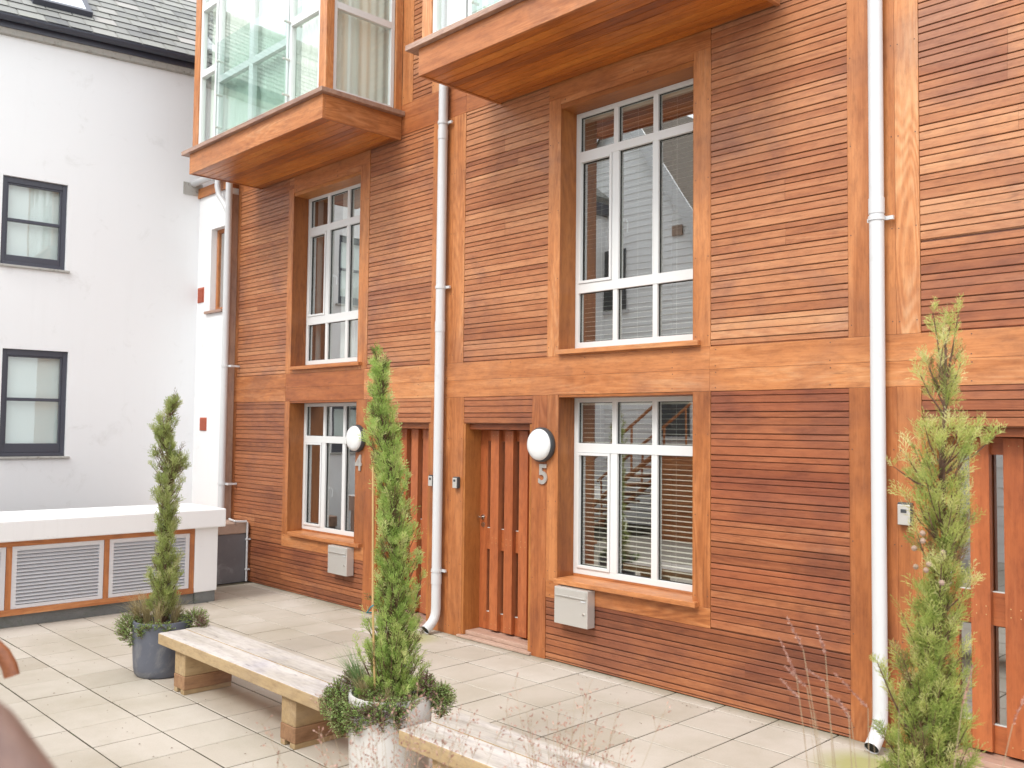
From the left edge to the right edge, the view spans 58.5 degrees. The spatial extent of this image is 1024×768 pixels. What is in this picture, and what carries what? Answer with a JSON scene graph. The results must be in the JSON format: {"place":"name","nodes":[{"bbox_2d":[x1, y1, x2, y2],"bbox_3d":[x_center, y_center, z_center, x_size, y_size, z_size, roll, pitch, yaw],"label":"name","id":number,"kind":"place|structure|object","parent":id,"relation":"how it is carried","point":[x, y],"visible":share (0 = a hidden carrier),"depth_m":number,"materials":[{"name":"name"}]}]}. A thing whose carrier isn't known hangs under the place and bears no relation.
{"place":"outdoors","nodes":[
{"label":"outdoors","id":0,"kind":"place"},
{"bbox_2d":[0,640,19,678],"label":"curved handrail","id":1,"kind":"object","parent":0,"point":[9,667],"visible":1,"depth_m":1.78,"materials":[{"name":"brown wood"}]},
{"bbox_2d":[0,702,55,767],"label":"handrail","id":2,"kind":"object","parent":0,"point":[20,747],"visible":1,"depth_m":0.69,"materials":[{"name":"brown wood"}]},
{"bbox_2d":[0,0,214,511],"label":"white house","id":3,"kind":"structure","parent":0,"point":[99,221],"depth_m":11.95,"materials":[{"name":"paint"}]},
{"bbox_2d":[0,175,69,272],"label":"window","id":4,"kind":"structure","parent":3,"relation":"in","point":[33,223],"depth_m":11.60,"materials":[{"name":"paint"}]},
{"bbox_2d":[0,348,69,458],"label":"window","id":5,"kind":"structure","parent":3,"relation":"in","point":[33,382],"depth_m":11.54,"materials":[{"name":"paint"}]},
{"bbox_2d":[0,581,1006,767],"bbox_3d":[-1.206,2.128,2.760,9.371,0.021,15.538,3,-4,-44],"label":"paving","id":6,"kind":"structure","parent":0,"point":[466,669],"depth_m":6.52,"materials":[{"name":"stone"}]},
{"bbox_2d":[0,503,225,628],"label":"plant enclosure","id":7,"kind":"object","parent":6,"relation":"on","point":[64,564],"visible":0.95,"depth_m":9.43,"materials":[{"name":"white paint"}]},
{"bbox_2d":[132,614,191,678],"bbox_3d":[-2.809,2.100,7.340,0.450,0.426,0.450,3,-4,-44],"label":"plant pot","id":8,"kind":"object","parent":6,"relation":"on","point":[152,658],"visible":0.64,"depth_m":7.14,"materials":[{"name":"grey stone"}]},
{"bbox_2d":[110,585,210,647],"bbox_3d":[-2.814,1.848,7.296,0.849,0.470,0.592,1,-3,-2],"label":"trailing plant","id":9,"kind":"object","parent":8,"relation":"in","point":[144,618],"visible":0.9,"depth_m":7.29,"materials":[{"name":"green plant"}]},
{"bbox_2d":[143,390,191,623],"bbox_3d":[-2.783,0.993,7.374,0.348,1.951,0.347,3,-4,-44],"label":"cypress","id":10,"kind":"object","parent":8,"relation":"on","point":[164,578],"visible":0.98,"depth_m":7.36,"materials":[{"name":"green plant"}]},
{"bbox_2d":[217,519,248,584],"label":"lead faced wall","id":11,"kind":"structure","parent":6,"relation":"on","point":[231,554],"depth_m":11.52,"materials":[{"name":"grey metal"}]},
{"bbox_2d":[190,177,238,506],"bbox_3d":[-4.080,-0.545,12.491,0.423,4.675,0.948,3,-4,-44],"label":"annex","id":12,"kind":"object","parent":11,"relation":"on","point":[208,357],"visible":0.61,"depth_m":12.55,"materials":[{"name":"white paint"}]},
{"bbox_2d":[204,228,224,314],"bbox_3d":[-3.994,-1.544,12.474,0.175,1.168,0.496,3,-4,-44],"label":"window","id":13,"kind":"structure","parent":12,"relation":"in","point":[220,235],"depth_m":12.57,"materials":[{"name":"brown wood"}]},
{"bbox_2d":[215,180,239,507],"bbox_3d":[-3.817,-0.656,12.086,0.455,4.835,0.158,0,-3,21],"label":"corner downpipe","id":14,"kind":"object","parent":12,"relation":"attached to","point":[226,203],"visible":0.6,"depth_m":12.01,"materials":[{"name":"white plastic"}]},
{"bbox_2d":[158,625,353,749],"bbox_3d":[-1.774,2.084,6.347,0.438,0.394,2.272,3,-4,-44],"label":"sleeper bench","id":15,"kind":"object","parent":6,"relation":"on","point":[209,657],"visible":0.81,"depth_m":6.18,"materials":[{"name":"beige wood"}]},
{"bbox_2d":[256,683,512,767],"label":"panicle grass","id":16,"kind":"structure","parent":6,"relation":"on","point":[394,754],"depth_m":2.36,"materials":[{"name":"brown plant"}]},
{"bbox_2d":[348,685,431,767],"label":"plant pot","id":17,"kind":"object","parent":6,"relation":"on","point":[388,746],"visible":0.38,"depth_m":4.97,"materials":[{"name":"stone"}]},
{"bbox_2d":[366,466,375,690],"bbox_3d":[-0.793,1.126,5.171,0.055,1.320,0.153,1,-3,-17],"label":"bamboo cane","id":18,"kind":"object","parent":17,"relation":"in","point":[373,640],"visible":0.85,"depth_m":5.12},
{"bbox_2d":[317,640,457,738],"bbox_3d":[-0.719,1.719,5.173,0.658,0.511,0.654,3,-4,-44],"label":"trailing plant","id":19,"kind":"object","parent":17,"relation":"in","point":[343,709],"visible":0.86,"depth_m":5.07,"materials":[{"name":"green plant"}]},
{"bbox_2d":[351,342,431,697],"bbox_3d":[-0.671,0.793,5.228,0.422,2.097,0.446,0,-3,21],"label":"cypress","id":20,"kind":"object","parent":17,"relation":"in","point":[394,641],"visible":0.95,"depth_m":5.18,"materials":[{"name":"green plant"}]},
{"bbox_2d":[399,713,616,767],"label":"sleeper bench","id":21,"kind":"object","parent":6,"relation":"on","point":[499,757],"visible":0.94,"depth_m":4.62,"materials":[{"name":"beige wood"}]},
{"bbox_2d":[435,673,670,767],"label":"panicle grass","id":22,"kind":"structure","parent":6,"relation":"on","point":[530,741],"depth_m":2.38,"materials":[{"name":"brown plant"}]},
{"bbox_2d":[181,0,1023,767],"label":"timber terrace","id":23,"kind":"structure","parent":6,"relation":"on","point":[657,308],"depth_m":7.53,"materials":[{"name":"wood"}]},
{"bbox_2d":[225,194,238,518],"bbox_3d":[-3.727,-0.382,12.146,0.124,4.315,0.027,3,-4,-44],"label":"corner post","id":24,"kind":"object","parent":23,"relation":"attached to","point":[232,326],"visible":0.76,"depth_m":12.13,"materials":[{"name":"brown wood"}]},
{"bbox_2d":[228,518,250,580],"bbox_3d":[-3.504,2.111,11.675,0.206,0.781,0.287,3,-4,-44],"label":"overflow pipe","id":25,"kind":"object","parent":23,"relation":"attached to","point":[246,539],"visible":1,"depth_m":11.62,"materials":[{"name":"white plastic"}]},
{"bbox_2d":[181,0,404,188],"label":"bay window","id":26,"kind":"structure","parent":23,"relation":"in","point":[298,87],"depth_m":9.85,"materials":[{"name":"brown wood"}]},
{"bbox_2d":[287,403,360,547],"bbox_3d":[-2.073,1.010,10.611,0.361,1.587,1.561,3,-4,-44],"label":"window","id":27,"kind":"structure","parent":23,"relation":"in","point":[325,495],"depth_m":10.87,"materials":[{"name":"paint"}]},
{"bbox_2d":[289,183,361,369],"bbox_3d":[-2.038,-1.252,10.769,0.446,2.150,1.501,3,-4,-44],"label":"window","id":28,"kind":"structure","parent":23,"relation":"in","point":[334,217],"depth_m":10.95,"materials":[{"name":"paint"}]},
{"bbox_2d":[328,544,353,576],"bbox_3d":[-1.899,1.946,10.104,0.107,0.306,0.370,3,-4,-44],"label":"mailbox","id":29,"kind":"object","parent":23,"relation":"attached to","point":[340,559],"visible":1,"depth_m":10.02,"materials":[{"name":"metal"}]},
{"bbox_2d":[346,425,365,451],"bbox_3d":[-1.726,0.596,10.014,0.097,0.302,0.302,3,-4,-44],"label":"wall lamp","id":30,"kind":"object","parent":23,"relation":"attached to","point":[354,443],"visible":0.94,"depth_m":9.96,"materials":[{"name":"plastic"}]},
{"bbox_2d":[355,455,361,470],"bbox_3d":[-1.681,0.861,10.010,0.012,0.174,0.120,3,-4,-44],"label":"house number","id":31,"kind":"object","parent":23,"relation":"attached to","point":[358,463],"visible":1,"depth_m":9.99,"materials":[{"name":"metal"}]},
{"bbox_2d":[369,428,428,626],"bbox_3d":[-1.070,1.452,9.526,0.294,1.970,0.970,3,-4,-44],"label":"door","id":32,"kind":"structure","parent":23,"relation":"in","point":[416,441],"depth_m":9.53,"materials":[{"name":"brown wood"}]},
{"bbox_2d":[428,475,432,485],"bbox_3d":[-0.797,0.958,9.069,0.050,0.110,0.068,3,-4,-44],"label":"key safe","id":33,"kind":"object","parent":23,"relation":"attached to","point":[430,480],"visible":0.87,"depth_m":9.05,"materials":[{"name":"plastic"}]},
{"bbox_2d":[421,0,452,633],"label":"downpipe","id":34,"kind":"object","parent":23,"relation":"attached to","point":[436,569],"visible":1,"depth_m":8.97,"materials":[{"name":"white plastic"}]},
{"bbox_2d":[452,477,459,487],"bbox_3d":[-0.539,0.948,8.805,0.050,0.110,0.068,3,-4,-44],"label":"key safe","id":35,"kind":"object","parent":23,"relation":"attached to","point":[455,482],"visible":1,"depth_m":8.78,"materials":[{"name":"plastic"}]},
{"bbox_2d":[456,430,530,654],"bbox_3d":[-0.077,1.415,8.508,0.294,1.970,0.975,3,-4,-44],"label":"door","id":36,"kind":"structure","parent":23,"relation":"in","point":[505,456],"depth_m":8.56,"materials":[{"name":"brown wood"}]},
{"bbox_2d":[527,427,554,461],"bbox_3d":[0.237,0.530,7.998,0.097,0.302,0.302,3,-4,-44],"label":"wall lamp","id":37,"kind":"object","parent":23,"relation":"attached to","point":[540,444],"visible":1,"depth_m":7.94,"materials":[{"name":"plastic"}]},
{"bbox_2d":[538,464,546,483],"bbox_3d":[0.270,0.790,8.008,0.012,0.174,0.103,3,-4,-44],"label":"house number","id":38,"kind":"object","parent":23,"relation":"attached to","point":[543,473],"visible":1,"depth_m":8.00,"materials":[{"name":"metal"}]},
{"bbox_2d":[554,585,594,628],"bbox_3d":[0.515,1.857,7.626,0.107,0.306,0.370,3,-4,-44],"label":"mailbox","id":39,"kind":"object","parent":23,"relation":"attached to","point":[574,606],"visible":1,"depth_m":7.57,"materials":[{"name":"metal"}]},
{"bbox_2d":[405,0,779,104],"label":"bay window","id":40,"kind":"structure","parent":23,"relation":"in","point":[495,51],"depth_m":7.30,"materials":[{"name":"brown wood"}]},
{"bbox_2d":[553,396,698,607],"bbox_3d":[0.993,0.895,7.463,0.380,1.587,1.446,3,-4,-44],"label":"window","id":41,"kind":"structure","parent":23,"relation":"in","point":[609,578],"depth_m":7.64,"materials":[{"name":"paint"}]},
{"bbox_2d":[556,78,700,354],"bbox_3d":[1.026,-1.349,7.567,0.370,2.168,1.461,3,-4,-44],"label":"window","id":42,"kind":"structure","parent":23,"relation":"in","point":[615,282],"depth_m":7.78,"materials":[{"name":"paint"}]},
{"bbox_2d":[864,0,893,753],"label":"downpipe","id":43,"kind":"object","parent":23,"relation":"attached to","point":[877,218],"visible":0.89,"depth_m":5.82,"materials":[{"name":"white plastic"}]},
{"bbox_2d":[897,502,912,525],"bbox_3d":[2.461,0.813,5.727,0.050,0.143,0.088,3,-4,-44],"label":"door intercom","id":44,"kind":"object","parent":23,"relation":"attached to","point":[902,518],"visible":0.85,"depth_m":5.71,"materials":[{"name":"plastic"}]},
{"bbox_2d":[940,436,1023,767],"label":"door","id":45,"kind":"structure","parent":23,"relation":"in","point":[991,608],"depth_m":5.51,"materials":[{"name":"brown wood"}]},
{"bbox_2d":[778,616,1023,767],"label":"fountain grass","id":46,"kind":"object","parent":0,"point":[836,674],"depth_m":2.29,"materials":[{"name":"beige plant"}]},
{"bbox_3d":[1.423,1.910,3.041,0.470,0.496,0.470,3,-4,-44],"label":"plant pot","id":47,"kind":"object","parent":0,"visible":0},
{"bbox_2d":[867,293,1007,767],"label":"cypress","id":48,"kind":"object","parent":47,"relation":"in","point":[930,721],"visible":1,"depth_m":3.08,"materials":[{"name":"green plant"}]}
]}

